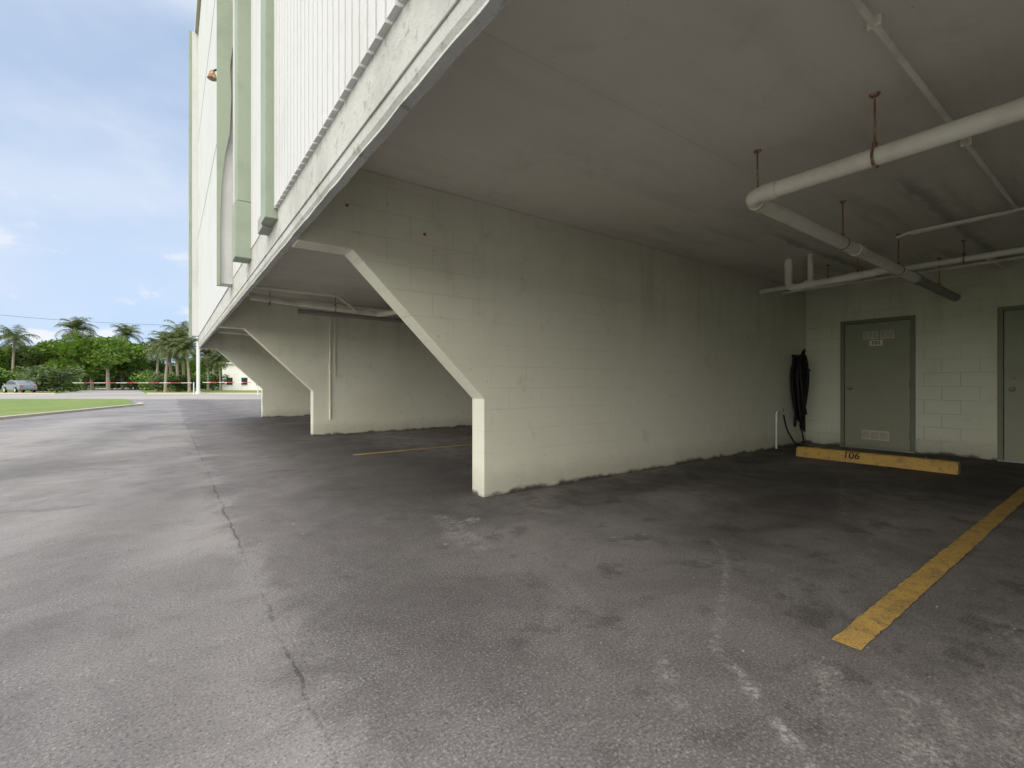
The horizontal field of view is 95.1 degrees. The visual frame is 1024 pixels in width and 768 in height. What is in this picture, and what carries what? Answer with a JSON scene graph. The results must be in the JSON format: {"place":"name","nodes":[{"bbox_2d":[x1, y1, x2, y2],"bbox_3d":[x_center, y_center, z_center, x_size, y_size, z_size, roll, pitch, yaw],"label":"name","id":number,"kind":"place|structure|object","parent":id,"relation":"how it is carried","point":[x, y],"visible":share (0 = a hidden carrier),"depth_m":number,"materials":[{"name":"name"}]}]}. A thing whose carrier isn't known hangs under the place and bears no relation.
{"place":"outdoors","nodes":[
{"label":"outdoors","id":0,"kind":"place"},
{"bbox_2d":[0,399,133,415],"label":"lawn","id":1,"kind":"structure","parent":0,"point":[8,407],"depth_m":22.62,"materials":[{"name":"green plant"}]},
{"bbox_2d":[58,387,145,393],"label":"side street","id":2,"kind":"structure","parent":0,"point":[115,391],"depth_m":65.09,"materials":[{"name":"grey asphalt"}]},
{"bbox_2d":[82,375,120,388],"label":"shrub","id":3,"kind":"object","parent":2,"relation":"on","point":[99,380],"visible":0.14,"depth_m":91.43,"materials":[{"name":"green plant"}]},
{"bbox_2d":[0,0,216,372],"label":"sky","id":4,"kind":"structure","parent":0,"point":[94,94],"materials":[{"name":"blue"}]},
{"bbox_2d":[0,394,260,398],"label":"street","id":5,"kind":"structure","parent":0,"point":[129,396],"depth_m":39.20,"materials":[{"name":"grey asphalt"}]},
{"bbox_2d":[193,382,257,394],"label":"barrier rail","id":6,"kind":"object","parent":5,"relation":"on","point":[226,382],"visible":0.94,"depth_m":45.97,"materials":[{"name":"white metal"}]},
{"bbox_2d":[0,387,260,402],"bbox_3d":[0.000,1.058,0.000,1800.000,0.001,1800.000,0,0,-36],"label":"ground","id":7,"kind":"structure","parent":0,"point":[202,391],"depth_m":66.09,"materials":[{"name":"grey concrete"}]},
{"bbox_2d":[0,369,9,390],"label":"shrub","id":8,"kind":"object","parent":7,"relation":"on","point":[1,383],"visible":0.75,"depth_m":64.95,"materials":[{"name":"green plant"}]},
{"bbox_2d":[0,344,19,372],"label":"broadleaf tree","id":9,"kind":"object","parent":7,"relation":"on","point":[2,362],"visible":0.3,"depth_m":77.73,"materials":[{"name":"green plant"}]},
{"bbox_2d":[0,367,25,390],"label":"shrub","id":10,"kind":"object","parent":7,"relation":"on","point":[11,376],"visible":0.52,"depth_m":66.25,"materials":[{"name":"green plant"}]},
{"bbox_2d":[2,380,36,392],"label":"parked car","id":11,"kind":"object","parent":7,"relation":"on","point":[15,386],"visible":1,"depth_m":55.26,"materials":[{"name":"silver metal"}]},
{"bbox_2d":[0,325,41,390],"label":"palm tree","id":12,"kind":"object","parent":7,"relation":"on","point":[14,336],"visible":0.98,"depth_m":73.77,"materials":[{"name":"green plant"}]},
{"bbox_2d":[8,365,50,389],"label":"shrub","id":13,"kind":"object","parent":7,"relation":"on","point":[17,370],"visible":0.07,"depth_m":71.62,"materials":[{"name":"green plant"}]},
{"bbox_2d":[1,345,63,370],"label":"broadleaf tree","id":14,"kind":"object","parent":7,"relation":"on","point":[21,360],"visible":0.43,"depth_m":77.94,"materials":[{"name":"green plant"}]},
{"bbox_2d":[15,368,58,391],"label":"shrub","id":15,"kind":"object","parent":7,"relation":"on","point":[24,375],"visible":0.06,"depth_m":58.45,"materials":[{"name":"green plant"}]},
{"bbox_2d":[27,339,80,375],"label":"broadleaf tree","id":16,"kind":"object","parent":7,"relation":"on","point":[47,347],"visible":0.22,"depth_m":78.11,"materials":[{"name":"green plant"}]},
{"bbox_2d":[23,364,85,391],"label":"shrub","id":17,"kind":"object","parent":7,"relation":"on","point":[42,376],"visible":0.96,"depth_m":57.80,"materials":[{"name":"green plant"}]},
{"bbox_2d":[48,372,84,391],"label":"shrub","id":18,"kind":"object","parent":7,"relation":"on","point":[74,386],"visible":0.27,"depth_m":61.77,"materials":[{"name":"green plant"}]},
{"bbox_2d":[54,317,97,361],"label":"palm tree","id":19,"kind":"object","parent":7,"relation":"on","point":[75,325],"visible":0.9,"depth_m":78.20,"materials":[{"name":"green plant"}]},
{"bbox_2d":[63,331,98,389],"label":"palm tree","id":20,"kind":"object","parent":7,"relation":"on","point":[85,383],"visible":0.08,"depth_m":87.87,"materials":[{"name":"green plant"}]},
{"bbox_2d":[44,333,124,389],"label":"broadleaf tree","id":21,"kind":"object","parent":7,"relation":"on","point":[70,351],"visible":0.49,"depth_m":75.02,"materials":[{"name":"green plant"}]},
{"bbox_2d":[73,336,149,389],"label":"broadleaf tree","id":22,"kind":"object","parent":7,"relation":"on","point":[106,357],"visible":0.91,"depth_m":74.83,"materials":[{"name":"green plant"}]},
{"bbox_2d":[104,372,138,388],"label":"shrub","id":23,"kind":"object","parent":7,"relation":"on","point":[117,378],"visible":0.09,"depth_m":89.61,"materials":[{"name":"green plant"}]},
{"bbox_2d":[99,337,151,389],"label":"broadleaf tree","id":24,"kind":"object","parent":7,"relation":"on","point":[122,375],"visible":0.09,"depth_m":81.07,"materials":[{"name":"green plant"}]},
{"bbox_2d":[109,324,143,389],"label":"palm tree","id":25,"kind":"object","parent":7,"relation":"on","point":[126,331],"visible":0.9,"depth_m":85.32,"materials":[{"name":"green plant"}]},
{"bbox_2d":[0,393,260,393],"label":"street kerb","id":26,"kind":"structure","parent":7,"relation":"on","point":[147,393],"depth_m":49.00,"materials":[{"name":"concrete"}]},
{"bbox_2d":[121,367,154,389],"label":"shrub","id":27,"kind":"object","parent":7,"relation":"on","point":[137,371],"visible":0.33,"depth_m":79.08,"materials":[{"name":"green plant"}]},
{"bbox_2d":[128,369,168,390],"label":"shrub","id":28,"kind":"object","parent":7,"relation":"on","point":[144,376],"visible":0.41,"depth_m":69.15,"materials":[{"name":"green plant"}]},
{"bbox_2d":[81,367,221,387],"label":"distant treeline","id":29,"kind":"object","parent":7,"relation":"on","point":[133,387],"visible":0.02,"depth_m":131.59,"materials":[{"name":"green plant"}]},
{"bbox_2d":[143,337,172,391],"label":"palm tree","id":30,"kind":"object","parent":7,"relation":"on","point":[152,355],"visible":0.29,"depth_m":65.55,"materials":[{"name":"green plant"}]},
{"bbox_2d":[142,356,175,374],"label":"broadleaf tree","id":31,"kind":"object","parent":7,"relation":"on","point":[153,363],"visible":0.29,"depth_m":89.04,"materials":[{"name":"green plant"}]},
{"bbox_2d":[145,373,175,391],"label":"shrub","id":32,"kind":"object","parent":7,"relation":"on","point":[157,383],"visible":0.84,"depth_m":61.11,"materials":[{"name":"green plant"}]},
{"bbox_2d":[144,331,180,390],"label":"palm tree","id":33,"kind":"object","parent":7,"relation":"on","point":[170,363],"visible":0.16,"depth_m":67.08,"materials":[{"name":"green plant"}]},
{"bbox_2d":[150,336,186,391],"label":"palm tree","id":34,"kind":"object","parent":7,"relation":"on","point":[165,346],"visible":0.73,"depth_m":59.84,"materials":[{"name":"green plant"}]},
{"bbox_2d":[151,331,194,391],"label":"palm tree","id":35,"kind":"object","parent":7,"relation":"on","point":[177,336],"visible":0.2,"depth_m":63.79,"materials":[{"name":"green plant"}]},
{"bbox_2d":[157,372,192,390],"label":"shrub","id":36,"kind":"object","parent":7,"relation":"on","point":[178,379],"visible":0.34,"depth_m":63.67,"materials":[{"name":"green plant"}]},
{"bbox_2d":[161,320,195,374],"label":"palm tree","id":37,"kind":"object","parent":7,"relation":"on","point":[180,328],"visible":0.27,"depth_m":69.63,"materials":[{"name":"green plant"}]},
{"bbox_2d":[167,373,195,391],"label":"shrub","id":38,"kind":"object","parent":7,"relation":"on","point":[183,386],"visible":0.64,"depth_m":63.65,"materials":[{"name":"green plant"}]},
{"bbox_2d":[165,338,200,391],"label":"palm tree","id":39,"kind":"object","parent":7,"relation":"on","point":[186,346],"visible":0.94,"depth_m":59.75,"materials":[{"name":"green plant"}]},
{"bbox_2d":[171,358,215,375],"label":"broadleaf tree","id":40,"kind":"object","parent":7,"relation":"on","point":[192,365],"visible":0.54,"depth_m":90.99,"materials":[{"name":"green plant"}]},
{"bbox_2d":[195,341,200,393],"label":"white post","id":41,"kind":"object","parent":7,"relation":"on","point":[197,391],"visible":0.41,"depth_m":47.88,"materials":[{"name":"metal"}]},
{"bbox_2d":[192,372,216,389],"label":"shrub","id":42,"kind":"object","parent":7,"relation":"on","point":[203,379],"visible":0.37,"depth_m":76.32,"materials":[{"name":"green plant"}]},
{"bbox_2d":[191,347,220,390],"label":"palm tree","id":43,"kind":"object","parent":7,"relation":"on","point":[204,357],"visible":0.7,"depth_m":69.92,"materials":[{"name":"green plant"}]},
{"bbox_2d":[200,372,229,389],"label":"shrub","id":44,"kind":"object","parent":7,"relation":"on","point":[215,376],"visible":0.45,"depth_m":77.50,"materials":[{"name":"green plant"}]},
{"bbox_2d":[212,349,219,389],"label":"palm tree","id":45,"kind":"object","parent":7,"relation":"on","point":[213,371],"visible":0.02,"depth_m":77.88,"materials":[{"name":"green plant"}]},
{"bbox_2d":[206,353,228,390],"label":"palm tree","id":46,"kind":"object","parent":7,"relation":"on","point":[220,360],"visible":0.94,"depth_m":69.85,"materials":[{"name":"green plant"}]},
{"bbox_2d":[215,360,228,378],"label":"broadleaf tree","id":47,"kind":"object","parent":7,"relation":"on","point":[217,372],"visible":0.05,"depth_m":94.46,"materials":[{"name":"green plant"}]},
{"bbox_2d":[222,364,260,389],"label":"walls","id":48,"kind":"structure","parent":7,"relation":"on","point":[234,372],"depth_m":78.00,"materials":[{"name":"paint"}]},
{"bbox_2d":[227,378,232,384],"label":"window","id":49,"kind":"structure","parent":48,"relation":"attached to","point":[231,379],"depth_m":77.97,"materials":[{"name":"black glass"}]},
{"bbox_2d":[241,378,246,384],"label":"window","id":50,"kind":"structure","parent":48,"relation":"attached to","point":[243,379],"depth_m":77.97,"materials":[{"name":"black glass"}]},
{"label":"utility pole","id":51,"kind":"object","parent":7,"relation":"on","visible":0},
{"bbox_2d":[4,315,188,325],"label":"power line","id":52,"kind":"object","parent":51,"relation":"attached to","point":[99,322],"visible":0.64,"depth_m":63.24,"materials":[{"name":"black metal"}]},
{"bbox_2d":[194,0,200,32],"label":"roof parapet","id":53,"kind":"structure","parent":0,"point":[197,14],"depth_m":12.94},
{"bbox_2d":[0,399,1023,767],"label":"asphalt driveway","id":54,"kind":"structure","parent":0,"point":[298,595],"depth_m":2.21,"materials":[{"name":"grey asphalt"}]},
{"bbox_2d":[0,402,142,419],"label":"lawn kerb","id":55,"kind":"structure","parent":54,"relation":"on","point":[55,412],"depth_m":16.72,"materials":[{"name":"concrete"}]},
{"bbox_2d":[201,328,310,417],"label":"bay wall","id":56,"kind":"structure","parent":54,"relation":"on","point":[261,367],"depth_m":14.70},
{"bbox_2d":[219,296,471,435],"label":"bay wall","id":57,"kind":"structure","parent":54,"relation":"on","point":[394,376],"depth_m":10.04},
{"bbox_2d":[328,310,335,418],"bbox_3d":[-3.716,-0.470,9.684,0.142,2.400,0.039,0,0,-36],"label":"wall conduit","id":58,"kind":"object","parent":57,"relation":"attached to","point":[329,366],"depth_m":9.65,"materials":[{"name":"white plastic"}]},
{"bbox_2d":[353,444,471,454],"bbox_3d":[-0.401,1.046,8.328,4.810,0.001,0.113,0,0,-36],"label":"parking line","id":59,"kind":"object","parent":54,"relation":"on","point":[411,449],"visible":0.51,"depth_m":7.48,"materials":[{"name":"yellow paint"}]},
{"bbox_2d":[292,169,805,496],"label":"bay wall","id":60,"kind":"structure","parent":54,"relation":"on","point":[562,353],"depth_m":4.97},
{"bbox_2d":[250,0,1023,308],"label":"ceiling slab","id":61,"kind":"structure","parent":60,"relation":"on","point":[654,124],"depth_m":3.08,"materials":[{"name":"paint"}]},
{"bbox_2d":[217,328,249,335],"bbox_3d":[-5.192,-1.390,14.714,7.001,0.380,1.380,0,0,-36],"label":"drain pipe","id":62,"kind":"object","parent":61,"relation":"hanging from","point":[233,331],"visible":0.05,"depth_m":13.25,"materials":[{"name":"plastic"}]},
{"bbox_2d":[248,285,403,322],"bbox_3d":[-1.210,-1.460,10.078,8.250,0.440,1.795,0,0,-36],"label":"drain pipe","id":63,"kind":"object","parent":61,"relation":"hanging from","point":[365,313],"visible":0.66,"depth_m":8.70,"materials":[{"name":"white plastic"}]},
{"bbox_2d":[198,0,508,348],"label":"edge beam","id":64,"kind":"structure","parent":61,"relation":"attached to","point":[463,25],"depth_m":2.01,"materials":[{"name":"concrete"}]},
{"bbox_2d":[232,200,251,263],"bbox_3d":[-2.839,-1.603,4.976,0.205,0.585,0.255,0,0,-36],"label":"green pilaster","id":65,"kind":"object","parent":64,"relation":"attached to","point":[241,233],"visible":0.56,"depth_m":4.86,"materials":[{"name":"green paint"}]},
{"bbox_2d":[258,215,272,235],"bbox_3d":[-2.070,-1.350,3.984,0.135,0.120,0.225,0,0,-36],"label":"pilaster foot","id":66,"kind":"object","parent":64,"relation":"attached to","point":[266,230],"visible":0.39,"depth_m":3.94},
{"bbox_2d":[199,0,458,343],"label":"beam conduit","id":67,"kind":"object","parent":64,"relation":"attached to","point":[442,19],"visible":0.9,"depth_m":1.96,"materials":[{"name":"metal"}]},
{"bbox_2d":[274,0,406,208],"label":"ribbed panel","id":68,"kind":"object","parent":64,"relation":"on","point":[324,51],"visible":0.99,"depth_m":2.69,"materials":[{"name":"white paint"}]},
{"bbox_2d":[784,254,890,290],"bbox_3d":[4.040,-1.464,5.862,0.120,0.433,1.219,0,0,-34],"label":"branch pipe","id":69,"kind":"object","parent":61,"relation":"hanging from","point":[810,282],"visible":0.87,"depth_m":6.02,"materials":[{"name":"white plastic"}]},
{"bbox_2d":[745,91,1023,300],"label":"drain pipe","id":70,"kind":"object","parent":61,"relation":"hanging from","point":[760,198],"visible":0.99,"depth_m":2.90,"materials":[{"name":"white plastic"}]},
{"bbox_2d":[759,240,1023,293],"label":"supply pipe","id":71,"kind":"object","parent":61,"relation":"hanging from","point":[987,256],"visible":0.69,"depth_m":5.78,"materials":[{"name":"white plastic"}]},
{"bbox_2d":[849,0,1023,238],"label":"electrical conduit","id":72,"kind":"object","parent":61,"relation":"attached to","point":[873,23],"visible":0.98,"depth_m":2.71,"materials":[{"name":"white plastic"}]},
{"bbox_2d":[790,349,810,431],"bbox_3d":[4.906,0.106,7.965,0.449,1.405,0.237,0,0,-36],"label":"hose bundle","id":73,"kind":"object","parent":60,"relation":"attached to","point":[800,370],"visible":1,"depth_m":7.91,"materials":[{"name":"black rubber"}]},
{"bbox_2d":[775,407,803,448],"bbox_3d":[4.646,0.717,7.783,0.826,0.666,0.147,0,0,-32],"label":"garden hose","id":74,"kind":"object","parent":54,"relation":"on","point":[781,410],"visible":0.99,"depth_m":7.69,"materials":[{"name":"black plastic"}]},
{"bbox_2d":[840,445,914,452],"bbox_3d":[5.822,1.042,7.508,0.024,0.015,0.980,0,0,-36],"label":"threshold","id":75,"kind":"object","parent":54,"relation":"on","point":[877,449],"visible":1,"depth_m":7.47,"materials":[{"name":"concrete"}]},
{"bbox_2d":[796,446,960,474],"bbox_3d":[4.713,0.972,6.175,0.180,0.156,1.740,0,0,-36],"label":"parking stop","id":76,"kind":"object","parent":54,"relation":"on","point":[926,464],"visible":1,"depth_m":6.00,"materials":[{"name":"yellow paint"}]},
{"bbox_2d":[806,259,1023,459],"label":"back wall","id":77,"kind":"structure","parent":54,"relation":"on","point":[955,378],"depth_m":6.93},
{"bbox_2d":[840,322,844,445],"bbox_3d":[5.582,0.000,7.905,0.055,2.100,0.055,0,0,-36],"label":"frame jamb","id":78,"kind":"object","parent":77,"relation":"attached to","point":[842,383],"visible":1,"depth_m":7.88,"materials":[{"name":"paint"}]},
{"bbox_2d":[844,315,909,440],"bbox_3d":[5.827,-0.075,7.511,0.123,1.950,0.868,0,0,-36],"label":"utility door","id":79,"kind":"structure","parent":77,"relation":"attached to","point":[876,320],"depth_m":7.50,"materials":[{"name":"paint"}]},
{"bbox_2d":[845,320,909,451],"bbox_3d":[5.862,0.025,7.537,0.032,2.027,0.858,0,0,-36],"label":"door leaf","id":80,"kind":"object","parent":79,"relation":"attached to","point":[877,397],"visible":1,"depth_m":7.50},
{"bbox_2d":[869,340,882,345],"bbox_3d":[5.848,-0.660,7.526,0.004,0.090,0.180,0,0,-36],"label":"number plate","id":81,"kind":"object","parent":80,"relation":"attached to","point":[877,342],"visible":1,"depth_m":7.52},
{"bbox_2d":[910,315,914,451],"bbox_3d":[6.128,0.000,7.158,0.055,2.100,0.055,0,0,-36],"label":"frame jamb","id":82,"kind":"object","parent":77,"relation":"attached to","point":[912,380],"visible":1,"depth_m":7.14,"materials":[{"name":"paint"}]},
{"bbox_2d":[997,307,1003,459],"bbox_3d":[6.680,0.000,6.404,0.055,2.100,0.055,0,0,-36],"label":"frame jamb","id":83,"kind":"object","parent":77,"relation":"attached to","point":[1000,383],"visible":1,"depth_m":6.39,"materials":[{"name":"paint"}]},
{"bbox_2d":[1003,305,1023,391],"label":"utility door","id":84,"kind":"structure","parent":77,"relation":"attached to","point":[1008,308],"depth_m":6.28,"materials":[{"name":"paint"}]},
{"bbox_2d":[1004,310,1023,461],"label":"door leaf","id":85,"kind":"object","parent":84,"relation":"attached to","point":[1014,400],"visible":1,"depth_m":6.29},
{"bbox_2d":[832,487,1023,649],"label":"parking line","id":86,"kind":"object","parent":54,"relation":"on","point":[860,632],"visible":1,"depth_m":2.46,"materials":[{"name":"yellow paint"}]},
{"bbox_2d":[997,460,1023,462],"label":"threshold","id":87,"kind":"object","parent":54,"relation":"on","point":[1010,461],"visible":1,"depth_m":6.29,"materials":[{"name":"concrete"}]},
{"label":"upper storeys","id":88,"kind":"object","parent":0,"visible":0},
{"bbox_2d":[192,31,198,336],"bbox_3d":[-9.205,-5.770,13.662,0.221,8.760,0.298,0,0,-36],"label":"white end return","id":89,"kind":"object","parent":88,"relation":"attached to","point":[194,184],"visible":0.5,"depth_m":13.53,"materials":[{"name":"paint"}]},
{"bbox_2d":[189,30,191,337],"bbox_3d":[-9.322,-5.745,13.575,0.069,8.810,0.300,0,0,-36],"label":"green end pilaster","id":90,"kind":"object","parent":89,"relation":"attached to","point":[190,184],"visible":1,"depth_m":13.45,"materials":[{"name":"green paint"}]},
{"bbox_2d":[198,0,228,335],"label":"flat panel","id":91,"kind":"object","parent":88,"relation":"attached to","point":[211,293],"visible":0.6,"depth_m":10.33,"materials":[{"name":"white paint"}]},
{"bbox_2d":[198,3,214,138],"bbox_3d":[-6.515,-7.060,10.053,0.004,0.020,8.700,0,0,-36],"label":"panel joint strip","id":92,"kind":"object","parent":91,"relation":"attached to","point":[207,63],"visible":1,"depth_m":10.27,"materials":[{"name":"grey paint"}]},
{"bbox_2d":[198,143,216,235],"bbox_3d":[-6.515,-4.260,10.053,0.004,0.020,8.700,0,0,-36],"label":"panel joint strip","id":93,"kind":"object","parent":91,"relation":"attached to","point":[208,184],"visible":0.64,"depth_m":9.78,"materials":[{"name":"grey paint"}]},
{"bbox_2d":[207,70,216,81],"bbox_3d":[-4.643,-4.790,7.259,0.140,0.120,0.140,0,0,-36],"label":"facade light shade","id":94,"kind":"object","parent":91,"relation":"attached to","point":[211,76],"visible":0.94,"depth_m":7.23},
{"bbox_2d":[220,48,232,286],"bbox_3d":[-3.901,-5.750,6.415,0.221,8.800,0.238,0,0,-36],"label":"white return panel","id":95,"kind":"object","parent":88,"relation":"attached to","point":[226,270],"visible":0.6,"depth_m":6.32,"materials":[{"name":"paint"}]},
{"bbox_2d":[233,0,241,277],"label":"flat panel","id":96,"kind":"object","parent":88,"relation":"attached to","point":[236,266],"visible":0.2,"depth_m":6.13,"materials":[{"name":"white paint"}]},
{"bbox_2d":[217,0,232,285],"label":"green curved fin","id":97,"kind":"object","parent":96,"relation":"attached to","point":[224,29],"visible":1,"depth_m":6.23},
{"bbox_2d":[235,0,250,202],"bbox_3d":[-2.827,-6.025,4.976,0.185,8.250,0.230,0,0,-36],"label":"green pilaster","id":98,"kind":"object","parent":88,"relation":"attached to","point":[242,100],"visible":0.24,"depth_m":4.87,"materials":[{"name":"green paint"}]},
{"bbox_2d":[251,0,260,248],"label":"flat panel","id":99,"kind":"object","parent":88,"relation":"attached to","point":[255,110],"visible":0.2,"depth_m":4.64,"materials":[{"name":"white paint"}]},
{"bbox_2d":[261,0,277,225],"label":"green pilaster","id":100,"kind":"object","parent":88,"relation":"attached to","point":[269,214],"visible":0.55,"depth_m":3.69,"materials":[{"name":"green paint"}]}
]}

